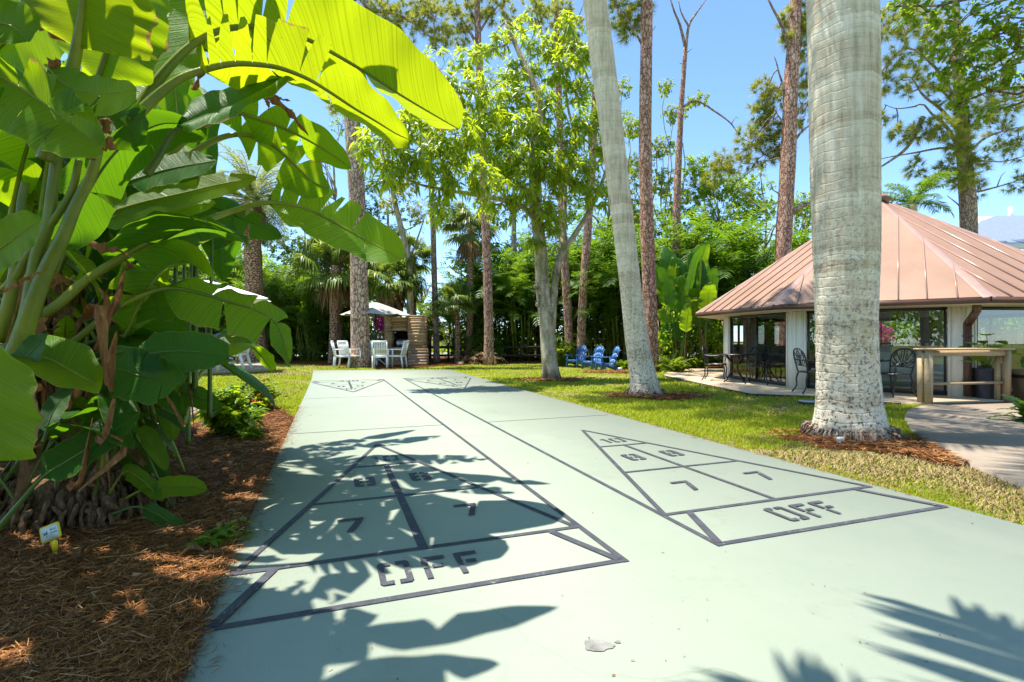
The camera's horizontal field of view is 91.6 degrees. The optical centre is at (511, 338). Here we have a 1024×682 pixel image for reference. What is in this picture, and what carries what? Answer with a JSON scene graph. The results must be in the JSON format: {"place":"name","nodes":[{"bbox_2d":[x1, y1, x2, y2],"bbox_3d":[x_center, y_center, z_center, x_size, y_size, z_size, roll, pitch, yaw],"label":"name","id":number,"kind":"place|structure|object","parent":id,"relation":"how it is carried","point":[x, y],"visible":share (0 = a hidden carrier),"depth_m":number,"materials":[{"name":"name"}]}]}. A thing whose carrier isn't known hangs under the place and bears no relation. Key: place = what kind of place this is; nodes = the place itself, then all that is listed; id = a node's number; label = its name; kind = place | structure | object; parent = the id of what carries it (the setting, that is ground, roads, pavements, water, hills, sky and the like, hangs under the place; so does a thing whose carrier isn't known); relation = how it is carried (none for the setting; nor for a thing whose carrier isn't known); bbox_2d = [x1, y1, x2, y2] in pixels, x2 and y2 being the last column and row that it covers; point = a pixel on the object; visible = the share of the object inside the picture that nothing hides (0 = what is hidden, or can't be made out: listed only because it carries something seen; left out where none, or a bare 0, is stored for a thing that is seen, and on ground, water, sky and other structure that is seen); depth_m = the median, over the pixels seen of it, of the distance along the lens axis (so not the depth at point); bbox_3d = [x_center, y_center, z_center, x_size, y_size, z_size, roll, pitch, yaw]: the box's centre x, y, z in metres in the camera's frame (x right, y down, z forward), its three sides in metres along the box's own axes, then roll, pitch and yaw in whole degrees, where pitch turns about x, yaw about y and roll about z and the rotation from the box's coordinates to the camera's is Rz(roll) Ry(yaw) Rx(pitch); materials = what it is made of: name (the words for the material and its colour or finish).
{"place":"outdoors","nodes":[
{"label":"outdoors","id":0,"kind":"place"},
{"bbox_2d":[227,350,723,369],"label":"hedge soil","id":1,"kind":"structure","parent":0,"point":[442,362],"depth_m":22.83,"materials":[{"name":"brown soil"}]},
{"bbox_2d":[169,231,292,331],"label":"areca palm","id":2,"kind":"object","parent":1,"relation":"on","point":[240,267],"visible":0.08,"depth_m":28.14,"materials":[{"name":"green plant"}]},
{"bbox_2d":[216,141,305,362],"bbox_3d":[-12.482,-3.778,23.492,6.629,9.984,5.773,0,0,0],"label":"date palm","id":3,"kind":"object","parent":1,"relation":"on","point":[253,191],"visible":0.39,"depth_m":23.35,"materials":[{"name":"green plant"}]},
{"bbox_2d":[213,246,323,358],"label":"areca palm","id":4,"kind":"object","parent":1,"relation":"on","point":[266,271],"visible":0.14,"depth_m":26.49,"materials":[{"name":"green plant"}]},
{"bbox_2d":[232,262,325,359],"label":"areca palm","id":5,"kind":"object","parent":1,"relation":"on","point":[277,295],"visible":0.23,"depth_m":25.73,"materials":[{"name":"green plant"}]},
{"bbox_2d":[266,276,350,360],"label":"areca palm","id":6,"kind":"object","parent":1,"relation":"on","point":[297,323],"visible":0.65,"depth_m":25.18,"materials":[{"name":"green plant"}]},
{"bbox_2d":[300,200,349,361],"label":"fan palm","id":7,"kind":"object","parent":1,"relation":"on","point":[340,334],"visible":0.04,"depth_m":24.80,"materials":[{"name":"green plant"}]},
{"bbox_2d":[276,235,383,362],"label":"fan palm","id":8,"kind":"object","parent":1,"relation":"on","point":[330,285],"visible":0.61,"depth_m":22.99,"materials":[{"name":"green plant"}]},
{"bbox_2d":[266,268,405,359],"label":"areca palm","id":9,"kind":"object","parent":1,"relation":"on","point":[343,306],"visible":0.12,"depth_m":25.87,"materials":[{"name":"green plant"}]},
{"bbox_2d":[340,300,409,364],"bbox_3d":[-5.850,-0.260,21.350,2.735,2.820,2.735,0,0,-29],"label":"market umbrella","id":10,"kind":"object","parent":1,"relation":"on","point":[376,309],"visible":0.8,"depth_m":21.06,"materials":[{"name":"white fabric"}]},
{"bbox_2d":[372,341,388,368],"bbox_3d":[-5.141,0.616,19.478,0.605,1.076,0.739,0,0,-9],"label":"white armchair","id":11,"kind":"object","parent":1,"relation":"on","point":[381,355],"visible":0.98,"depth_m":19.21,"materials":[{"name":"plastic"}]},
{"bbox_2d":[340,253,431,344],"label":"fan palm","id":12,"kind":"object","parent":1,"relation":"on","point":[393,297],"visible":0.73,"depth_m":23.19,"materials":[{"name":"green plant"}]},
{"bbox_2d":[385,315,428,364],"bbox_3d":[-4.611,0.060,22.103,1.939,2.171,1.553,0,0,0],"label":"stone barbecue","id":13,"kind":"object","parent":1,"relation":"on","point":[413,329],"visible":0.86,"depth_m":21.88,"materials":[{"name":"beige stone"}]},
{"bbox_2d":[394,233,432,314],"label":"fan palm","id":14,"kind":"object","parent":1,"relation":"on","point":[422,251],"visible":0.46,"depth_m":24.84,"materials":[{"name":"green plant"}]},
{"bbox_2d":[420,312,450,360],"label":"fan palm","id":15,"kind":"object","parent":1,"relation":"on","point":[430,326],"visible":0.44,"depth_m":25.39,"materials":[{"name":"green plant"}]},
{"bbox_2d":[428,280,481,361],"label":"fan palm","id":16,"kind":"object","parent":1,"relation":"on","point":[460,289],"visible":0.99,"depth_m":23.73,"materials":[{"name":"green plant"}]},
{"bbox_2d":[404,257,520,358],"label":"areca palm","id":17,"kind":"object","parent":1,"relation":"on","point":[448,316],"visible":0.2,"depth_m":26.86,"materials":[{"name":"green plant"}]},
{"bbox_2d":[434,201,501,360],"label":"fan palm","id":18,"kind":"object","parent":1,"relation":"on","point":[468,249],"visible":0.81,"depth_m":24.77,"materials":[{"name":"green plant"}]},
{"bbox_2d":[452,351,507,364],"bbox_3d":[-1.498,1.058,22.940,2.650,0.975,1.948,0,0,0],"label":"dead frond heap","id":19,"kind":"object","parent":1,"relation":"on","point":[477,357],"visible":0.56,"depth_m":22.77,"materials":[{"name":"brown plant"}]},
{"bbox_2d":[199,313,764,360],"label":"undergrowth","id":20,"kind":"object","parent":1,"relation":"on","point":[272,350],"visible":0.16,"depth_m":26.00,"materials":[{"name":"green plant"}]},
{"bbox_2d":[427,247,559,361],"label":"areca palm","id":21,"kind":"object","parent":1,"relation":"on","point":[496,327],"visible":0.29,"depth_m":25.53,"materials":[{"name":"green plant"}]},
{"bbox_2d":[451,250,577,360],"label":"areca palm","id":22,"kind":"object","parent":1,"relation":"on","point":[526,301],"visible":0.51,"depth_m":25.09,"materials":[{"name":"green plant"}]},
{"bbox_2d":[428,343,625,360],"bbox_3d":[0.972,0.700,25.014,11.047,0.980,0.142,0,0,2],"label":"rail fence","id":23,"kind":"object","parent":1,"relation":"on","point":[448,355],"visible":0.23,"depth_m":25.06,"materials":[{"name":"wood"}]},
{"bbox_2d":[475,223,604,359],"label":"areca palm","id":24,"kind":"object","parent":1,"relation":"on","point":[508,269],"visible":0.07,"depth_m":26.14,"materials":[{"name":"green plant"}]},
{"bbox_2d":[497,211,615,341],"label":"areca palm","id":25,"kind":"object","parent":1,"relation":"on","point":[576,255],"visible":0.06,"depth_m":25.41,"materials":[{"name":"green plant"}]},
{"bbox_2d":[513,239,659,363],"bbox_3d":[4.704,-1.770,25.144,8.057,6.278,7.795,0,0,-43],"label":"areca palm","id":26,"kind":"object","parent":1,"relation":"on","point":[594,340],"visible":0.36,"depth_m":24.07,"materials":[{"name":"green plant"}]},
{"bbox_2d":[548,224,686,361],"bbox_3d":[4.910,-2.114,24.274,7.972,6.693,8.235,0,0,-43],"label":"areca palm","id":27,"kind":"object","parent":1,"relation":"on","point":[602,262],"visible":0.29,"depth_m":23.71,"materials":[{"name":"green plant"}]},
{"bbox_2d":[560,204,705,324],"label":"areca palm","id":28,"kind":"object","parent":1,"relation":"on","point":[610,244],"visible":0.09,"depth_m":24.97,"materials":[{"name":"green plant"}]},
{"bbox_2d":[625,78,709,247],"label":"leafy tree","id":29,"kind":"object","parent":1,"relation":"on","point":[665,191],"visible":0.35,"depth_m":31.03,"materials":[{"name":"green plant"}]},
{"bbox_2d":[589,223,749,357],"bbox_3d":[8.445,-2.187,25.455,9.208,7.174,8.909,0,0,14],"label":"areca palm","id":30,"kind":"object","parent":1,"relation":"on","point":[657,251],"visible":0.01,"depth_m":23.46,"materials":[{"name":"green plant"}]},
{"bbox_2d":[655,241,718,367],"bbox_3d":[6.670,-1.341,19.359,2.696,5.125,1.743,0,0,0],"label":"traveller plant","id":31,"kind":"object","parent":1,"relation":"on","point":[690,287],"visible":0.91,"depth_m":19.24,"materials":[{"name":"green plant"}]},
{"bbox_2d":[670,0,749,360],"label":"pine tree","id":32,"kind":"object","parent":1,"relation":"on","point":[677,187],"visible":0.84,"depth_m":22.91,"materials":[{"name":"red plant"}]},
{"bbox_2d":[636,200,799,362],"bbox_3d":[10.065,-2.604,23.433,9.168,7.697,9.470,0,0,39],"label":"areca palm","id":33,"kind":"object","parent":1,"relation":"on","point":[693,238],"visible":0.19,"depth_m":22.04,"materials":[{"name":"green plant"}]},
{"bbox_2d":[658,206,813,345],"bbox_3d":[10.567,-2.048,22.282,8.538,6.876,8.824,0,0,10],"label":"areca palm","id":34,"kind":"object","parent":1,"relation":"on","point":[745,267],"visible":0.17,"depth_m":21.05,"materials":[{"name":"green plant"}]},
{"bbox_2d":[658,302,1023,362],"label":"screen hedge","id":35,"kind":"object","parent":1,"relation":"on","point":[720,342],"visible":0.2,"depth_m":19.49,"materials":[{"name":"green plant"}]},
{"bbox_2d":[60,0,1023,338],"label":"sky","id":36,"kind":"structure","parent":0,"point":[731,43],"materials":[{"name":"blue"}]},
{"bbox_2d":[177,370,1023,681],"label":"court","id":37,"kind":"object","parent":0,"point":[899,594],"visible":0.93,"depth_m":2.51,"materials":[{"name":"paint"}]},
{"bbox_2d":[202,377,948,631],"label":"court markings","id":38,"kind":"object","parent":37,"relation":"on","point":[616,556],"visible":1,"depth_m":3.04,"materials":[{"name":"paint"}]},
{"bbox_2d":[584,639,620,650],"bbox_3d":[0.338,1.135,1.845,0.140,0.001,0.072,0,0,0],"label":"court chip","id":39,"kind":"object","parent":37,"relation":"on","point":[597,645],"visible":1,"depth_m":1.85,"materials":[{"name":"concrete"}]},
{"bbox_2d":[191,363,1023,524],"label":"lawn","id":40,"kind":"structure","parent":0,"point":[607,375],"depth_m":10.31,"materials":[{"name":"plant"}]},
{"bbox_2d":[0,404,293,660],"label":"mulch bed","id":41,"kind":"object","parent":40,"relation":"on","point":[261,449],"visible":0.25,"depth_m":4.68,"materials":[{"name":"brown wood"}]},
{"bbox_2d":[186,517,254,546],"bbox_3d":[-1.646,1.160,2.807,0.372,0.256,0.291,0,0,-28],"label":"seedling","id":42,"kind":"object","parent":41,"relation":"on","point":[221,532],"visible":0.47,"depth_m":2.79,"materials":[{"name":"green plant"}]},
{"bbox_2d":[0,0,463,536],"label":"bird of paradise","id":43,"kind":"object","parent":41,"relation":"on","point":[103,360],"visible":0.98,"depth_m":3.02,"materials":[{"name":"green plant"}]},
{"bbox_2d":[197,382,269,436],"bbox_3d":[-3.332,0.865,5.948,0.817,0.700,0.785,0,0,-25],"label":"flowering bush","id":44,"kind":"object","parent":41,"relation":"on","point":[232,413],"visible":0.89,"depth_m":5.84,"materials":[{"name":"green plant"}]},
{"bbox_2d":[233,421,267,439],"bbox_3d":[-3.023,1.111,5.699,0.370,0.345,0.348,0,0,31],"label":"seedling","id":45,"kind":"object","parent":41,"relation":"on","point":[249,432],"visible":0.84,"depth_m":5.68,"materials":[{"name":"green plant"}]},
{"bbox_2d":[217,377,290,407],"bbox_3d":[-4.149,0.886,8.102,1.034,0.639,1.053,0,0,0],"label":"flowering bush","id":46,"kind":"object","parent":41,"relation":"on","point":[254,394],"visible":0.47,"depth_m":7.95,"materials":[{"name":"green plant"}]},
{"bbox_2d":[0,369,968,681],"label":"pine straw","id":47,"kind":"object","parent":41,"relation":"on","point":[66,641],"visible":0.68,"depth_m":2.30,"materials":[{"name":"brown plant"}]},
{"bbox_2d":[39,522,61,553],"bbox_3d":[-2.400,1.067,2.600,0.139,0.230,0.032,0,0,8],"label":"plant sign","id":48,"kind":"object","parent":47,"relation":"on","point":[50,533],"visible":0.98,"depth_m":2.59,"materials":[{"name":"yellow plastic"}]},
{"bbox_2d":[198,363,269,374],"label":"patio deck","id":49,"kind":"structure","parent":40,"relation":"on","point":[258,367],"depth_m":17.02,"materials":[{"name":"grey concrete"}]},
{"bbox_2d":[262,229,348,355],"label":"leafy tree","id":50,"kind":"object","parent":40,"relation":"on","point":[286,250],"visible":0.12,"depth_m":30.49,"materials":[{"name":"green plant"}]},
{"bbox_2d":[281,101,349,269],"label":"leafy tree","id":51,"kind":"object","parent":40,"relation":"on","point":[334,195],"visible":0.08,"depth_m":29.68,"materials":[{"name":"green plant"}]},
{"bbox_2d":[337,341,361,367],"bbox_3d":[-6.465,0.616,19.815,0.605,1.076,0.739,0,0,33],"label":"white armchair","id":52,"kind":"object","parent":40,"relation":"on","point":[342,344],"visible":0.8,"depth_m":19.59,"materials":[{"name":"plastic"}]},
{"bbox_2d":[364,175,414,275],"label":"leafy tree","id":53,"kind":"object","parent":40,"relation":"on","point":[377,212],"visible":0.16,"depth_m":29.28,"materials":[{"name":"green plant"}]},
{"bbox_2d":[323,0,461,367],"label":"pine tree","id":54,"kind":"object","parent":40,"relation":"on","point":[359,294],"visible":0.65,"depth_m":20.03,"materials":[{"name":"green plant"}]},
{"bbox_2d":[378,171,431,316],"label":"leaning tree","id":55,"kind":"object","parent":40,"relation":"on","point":[394,203],"visible":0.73,"depth_m":23.39,"materials":[{"name":"green plant"}]},
{"bbox_2d":[414,129,443,361],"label":"slim tree","id":56,"kind":"object","parent":40,"relation":"on","point":[436,350],"visible":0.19,"depth_m":24.38,"materials":[{"name":"brown plant"}]},
{"bbox_2d":[436,0,519,365],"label":"pine tree","id":57,"kind":"object","parent":40,"relation":"on","point":[477,16],"visible":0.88,"depth_m":21.87,"materials":[{"name":"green plant"}]},
{"bbox_2d":[440,208,517,326],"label":"leafy tree","id":58,"kind":"object","parent":40,"relation":"on","point":[497,246],"visible":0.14,"depth_m":29.48,"materials":[{"name":"green plant"}]},
{"bbox_2d":[466,63,591,358],"bbox_3d":[1.316,-6.991,27.910,7.754,16.385,3.996,0,0,0],"label":"leafy tree","id":59,"kind":"object","parent":40,"relation":"on","point":[571,214],"visible":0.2,"depth_m":27.95,"materials":[{"name":"green plant"}]},
{"bbox_2d":[446,0,633,353],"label":"leafy tree","id":60,"kind":"object","parent":40,"relation":"on","point":[629,112],"visible":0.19,"depth_m":33.28,"materials":[{"name":"green plant"}]},
{"bbox_2d":[518,0,584,348],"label":"pine tree","id":61,"kind":"object","parent":40,"relation":"on","point":[565,275],"visible":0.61,"depth_m":22.85,"materials":[{"name":"red plant"}]},
{"bbox_2d":[540,340,579,365],"bbox_3d":[2.060,0.622,21.234,1.695,1.128,1.652,0,0,30],"label":"shrub","id":62,"kind":"object","parent":40,"relation":"on","point":[563,351],"visible":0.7,"depth_m":20.87,"materials":[{"name":"green plant"}]},
{"bbox_2d":[553,30,597,364],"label":"pine tree","id":63,"kind":"object","parent":40,"relation":"on","point":[582,303],"visible":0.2,"depth_m":22.35,"materials":[{"name":"red plant"}]},
{"bbox_2d":[581,346,605,369],"bbox_3d":[3.132,0.734,19.125,0.857,0.930,0.680,0,0,-37],"label":"adirondack chair","id":64,"kind":"object","parent":40,"relation":"on","point":[593,359],"visible":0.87,"depth_m":19.14,"materials":[{"name":"blue plastic"}]},
{"bbox_2d":[594,346,619,369],"bbox_3d":[3.524,0.734,18.265,0.857,0.930,0.680,0,0,-12],"label":"adirondack chair","id":65,"kind":"object","parent":40,"relation":"on","point":[613,359],"visible":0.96,"depth_m":18.18,"materials":[{"name":"blue plastic"}]},
{"bbox_2d":[191,364,1023,523],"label":"dry grass","id":66,"kind":"structure","parent":40,"relation":"on","point":[936,469],"depth_m":4.39,"materials":[{"name":"beige plant"}]},
{"bbox_2d":[567,75,654,249],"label":"leafy tree","id":67,"kind":"object","parent":40,"relation":"on","point":[630,167],"visible":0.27,"depth_m":28.99,"materials":[{"name":"green plant"}]},
{"bbox_2d":[670,152,777,254],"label":"leafy tree","id":68,"kind":"object","parent":40,"relation":"on","point":[728,190],"visible":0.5,"depth_m":29.45,"materials":[{"name":"green plant"}]},
{"bbox_2d":[520,371,963,466],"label":"tree mulch","id":69,"kind":"object","parent":40,"relation":"on","point":[881,447],"visible":0.35,"depth_m":5.44,"materials":[{"name":"brown wood"}]},
{"bbox_2d":[348,9,626,379],"bbox_3d":[-0.738,-4.326,13.657,7.778,11.121,4.136,0,0,-33],"label":"mango tree","id":70,"kind":"object","parent":69,"relation":"on","point":[536,170],"visible":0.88,"depth_m":13.58,"materials":[{"name":"green plant"}]},
{"bbox_2d":[572,0,659,371],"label":"pine tree","id":71,"kind":"object","parent":69,"relation":"on","point":[624,17],"visible":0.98,"depth_m":17.33,"materials":[{"name":"red plant"}]},
{"bbox_2d":[583,0,665,394],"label":"royal palm","id":72,"kind":"object","parent":69,"relation":"on","point":[643,376],"visible":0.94,"depth_m":10.20,"materials":[{"name":"grey plant"}]},
{"bbox_2d":[799,0,901,442],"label":"royal palm","id":73,"kind":"object","parent":69,"relation":"on","point":[844,62],"visible":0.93,"depth_m":5.67,"materials":[{"name":"grey plant"}]},
{"bbox_2d":[696,0,810,345],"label":"pine tree","id":74,"kind":"object","parent":40,"relation":"on","point":[790,122],"visible":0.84,"depth_m":19.03,"materials":[{"name":"green plant"}]},
{"bbox_2d":[732,164,777,250],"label":"leafy tree","id":75,"kind":"object","parent":40,"relation":"on","point":[752,201],"visible":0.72,"depth_m":24.10,"materials":[{"name":"green plant"}]},
{"bbox_2d":[663,375,900,404],"bbox_3d":[5.046,1.142,11.755,1.418,0.050,6.936,0,0,-18],"label":"terrace edging","id":76,"kind":"object","parent":40,"relation":"on","point":[775,395],"visible":0.49,"depth_m":10.14,"materials":[{"name":"grey concrete"}]},
{"bbox_2d":[762,190,811,246],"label":"leafy tree","id":77,"kind":"object","parent":40,"relation":"on","point":[798,214],"visible":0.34,"depth_m":26.58,"materials":[{"name":"green plant"}]},
{"bbox_2d":[882,171,958,344],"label":"coconut palm","id":78,"kind":"object","parent":40,"relation":"on","point":[916,198],"visible":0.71,"depth_m":20.76,"materials":[{"name":"green plant"}]},
{"bbox_2d":[880,0,1023,126],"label":"overhanging tree","id":79,"kind":"object","parent":40,"relation":"on","point":[1007,70],"visible":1,"depth_m":6.99,"materials":[{"name":"green plant"}]},
{"bbox_2d":[885,317,1018,345],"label":"leafy tree","id":80,"kind":"object","parent":40,"relation":"on","point":[916,328],"visible":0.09,"depth_m":19.94,"materials":[{"name":"green plant"}]},
{"bbox_2d":[881,0,1023,233],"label":"pine tree","id":81,"kind":"object","parent":40,"relation":"on","point":[966,159],"visible":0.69,"depth_m":21.77,"materials":[{"name":"green plant"}]},
{"bbox_2d":[987,395,1023,421],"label":"fern","id":82,"kind":"object","parent":40,"relation":"on","point":[1018,403],"visible":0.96,"depth_m":6.85,"materials":[{"name":"green plant"}]},
{"bbox_2d":[199,239,1023,353],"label":"wood","id":83,"kind":"object","parent":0,"point":[441,344],"depth_m":38.64,"materials":[{"name":"brown wood"}]},
{"bbox_2d":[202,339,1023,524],"bbox_3d":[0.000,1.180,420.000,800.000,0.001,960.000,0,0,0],"label":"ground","id":84,"kind":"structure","parent":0,"point":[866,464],"depth_m":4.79,"materials":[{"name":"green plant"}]},
{"bbox_2d":[879,322,908,345],"bbox_3d":[12.902,0.252,17.984,2.537,1.842,1.545,0,0,0],"label":"hibiscus","id":85,"kind":"object","parent":84,"relation":"on","point":[885,337],"visible":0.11,"depth_m":17.67,"materials":[{"name":"pink plant"}]},
{"bbox_2d":[879,207,1023,347],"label":"neighbour building","id":86,"kind":"structure","parent":84,"relation":"on","point":[1008,229],"depth_m":25.75,"materials":[{"name":"grey"}]},
{"bbox_2d":[665,369,1013,405],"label":"terrace","id":87,"kind":"structure","parent":0,"point":[714,377],"depth_m":10.92,"materials":[{"name":"concrete"}]},
{"bbox_2d":[654,350,696,372],"bbox_3d":[5.346,0.881,17.023,1.798,0.968,1.562,0,0,-25],"label":"fern","id":88,"kind":"object","parent":87,"relation":"on","point":[674,366],"visible":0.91,"depth_m":16.86,"materials":[{"name":"green plant"}]},
{"bbox_2d":[745,346,770,384],"bbox_3d":[6.094,0.658,12.349,0.557,0.929,0.631,0,0,34],"label":"iron chair","id":89,"kind":"object","parent":87,"relation":"on","point":[758,359],"visible":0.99,"depth_m":12.48,"materials":[{"name":"black metal"}]},
{"bbox_2d":[792,348,815,393],"bbox_3d":[6.168,0.658,10.232,0.631,0.929,0.557,0,0,6],"label":"iron chair","id":90,"kind":"object","parent":87,"relation":"on","point":[799,359],"visible":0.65,"depth_m":10.22,"materials":[{"name":"black metal"}]},
{"bbox_2d":[695,194,1023,396],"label":"pavilion","id":91,"kind":"structure","parent":87,"relation":"on","point":[957,282],"depth_m":11.01,"materials":[{"name":"brown paint"}]},
{"bbox_2d":[734,318,748,375],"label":"window","id":92,"kind":"structure","parent":91,"relation":"in","point":[741,326],"depth_m":15.40,"materials":[{"name":"clear glass"}]},
{"bbox_2d":[730,312,785,385],"bbox_3d":[6.239,0.237,12.703,0.062,1.706,2.376,0,0,-7],"label":"door frame","id":93,"kind":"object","parent":91,"relation":"in","point":[756,316],"depth_m":12.69,"materials":[{"name":"brown metal"}]},
{"bbox_2d":[807,307,947,394],"bbox_3d":[7.537,0.237,10.429,2.376,1.706,0.062,0,0,38],"label":"window","id":94,"kind":"structure","parent":91,"relation":"in","point":[809,385],"depth_m":10.09,"materials":[{"name":"brown metal"}]},
{"bbox_2d":[879,346,946,386],"bbox_3d":[9.400,0.645,12.200,2.500,0.930,0.700,0,0,40],"label":"kitchen counter","id":95,"kind":"object","parent":91,"relation":"on","point":[886,352],"visible":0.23,"depth_m":11.83,"materials":[{"name":"paint"}]},
{"bbox_2d":[880,352,946,381],"bbox_3d":[9.199,0.670,11.961,2.200,0.700,0.020,0,0,40],"label":"cupboard door","id":96,"kind":"structure","parent":95,"relation":"in","point":[938,361],"depth_m":11.80,"materials":[{"name":"white paint"}]},
{"bbox_2d":[920,317,936,345],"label":"dark column","id":97,"kind":"structure","parent":91,"relation":"on","point":[928,331],"depth_m":13.27,"materials":[{"name":"brown paint"}]},
{"bbox_2d":[946,315,1023,345],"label":"window","id":98,"kind":"structure","parent":91,"relation":"in","point":[990,343],"depth_m":13.49,"materials":[{"name":"brown metal"}]},
{"bbox_2d":[880,348,916,397],"bbox_3d":[7.449,0.658,9.747,0.631,0.929,0.557,0,0,-14],"label":"iron chair","id":99,"kind":"object","parent":87,"relation":"on","point":[890,373],"visible":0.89,"depth_m":9.67,"materials":[{"name":"black metal"}]},
{"bbox_2d":[913,348,1014,404],"bbox_3d":[8.034,0.657,8.849,1.851,0.980,0.300,0,0,-11],"label":"bar counter","id":100,"kind":"object","parent":87,"relation":"on","point":[1001,382],"visible":0.88,"depth_m":8.76,"materials":[{"name":"beige wood"}]},
{"bbox_2d":[957,333,1022,398],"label":"pot plant","id":101,"kind":"object","parent":87,"relation":"on","point":[984,391],"visible":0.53,"depth_m":9.25,"materials":[{"name":"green plant"}]},
{"bbox_2d":[1011,357,1023,399],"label":"planter","id":102,"kind":"object","parent":87,"relation":"on","point":[1017,380],"visible":0.94,"depth_m":9.05,"materials":[{"name":"brown metal"}]},
{"bbox_2d":[905,402,1023,489],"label":"path","id":103,"kind":"structure","parent":0,"point":[977,438],"depth_m":5.92,"materials":[{"name":"concrete"}]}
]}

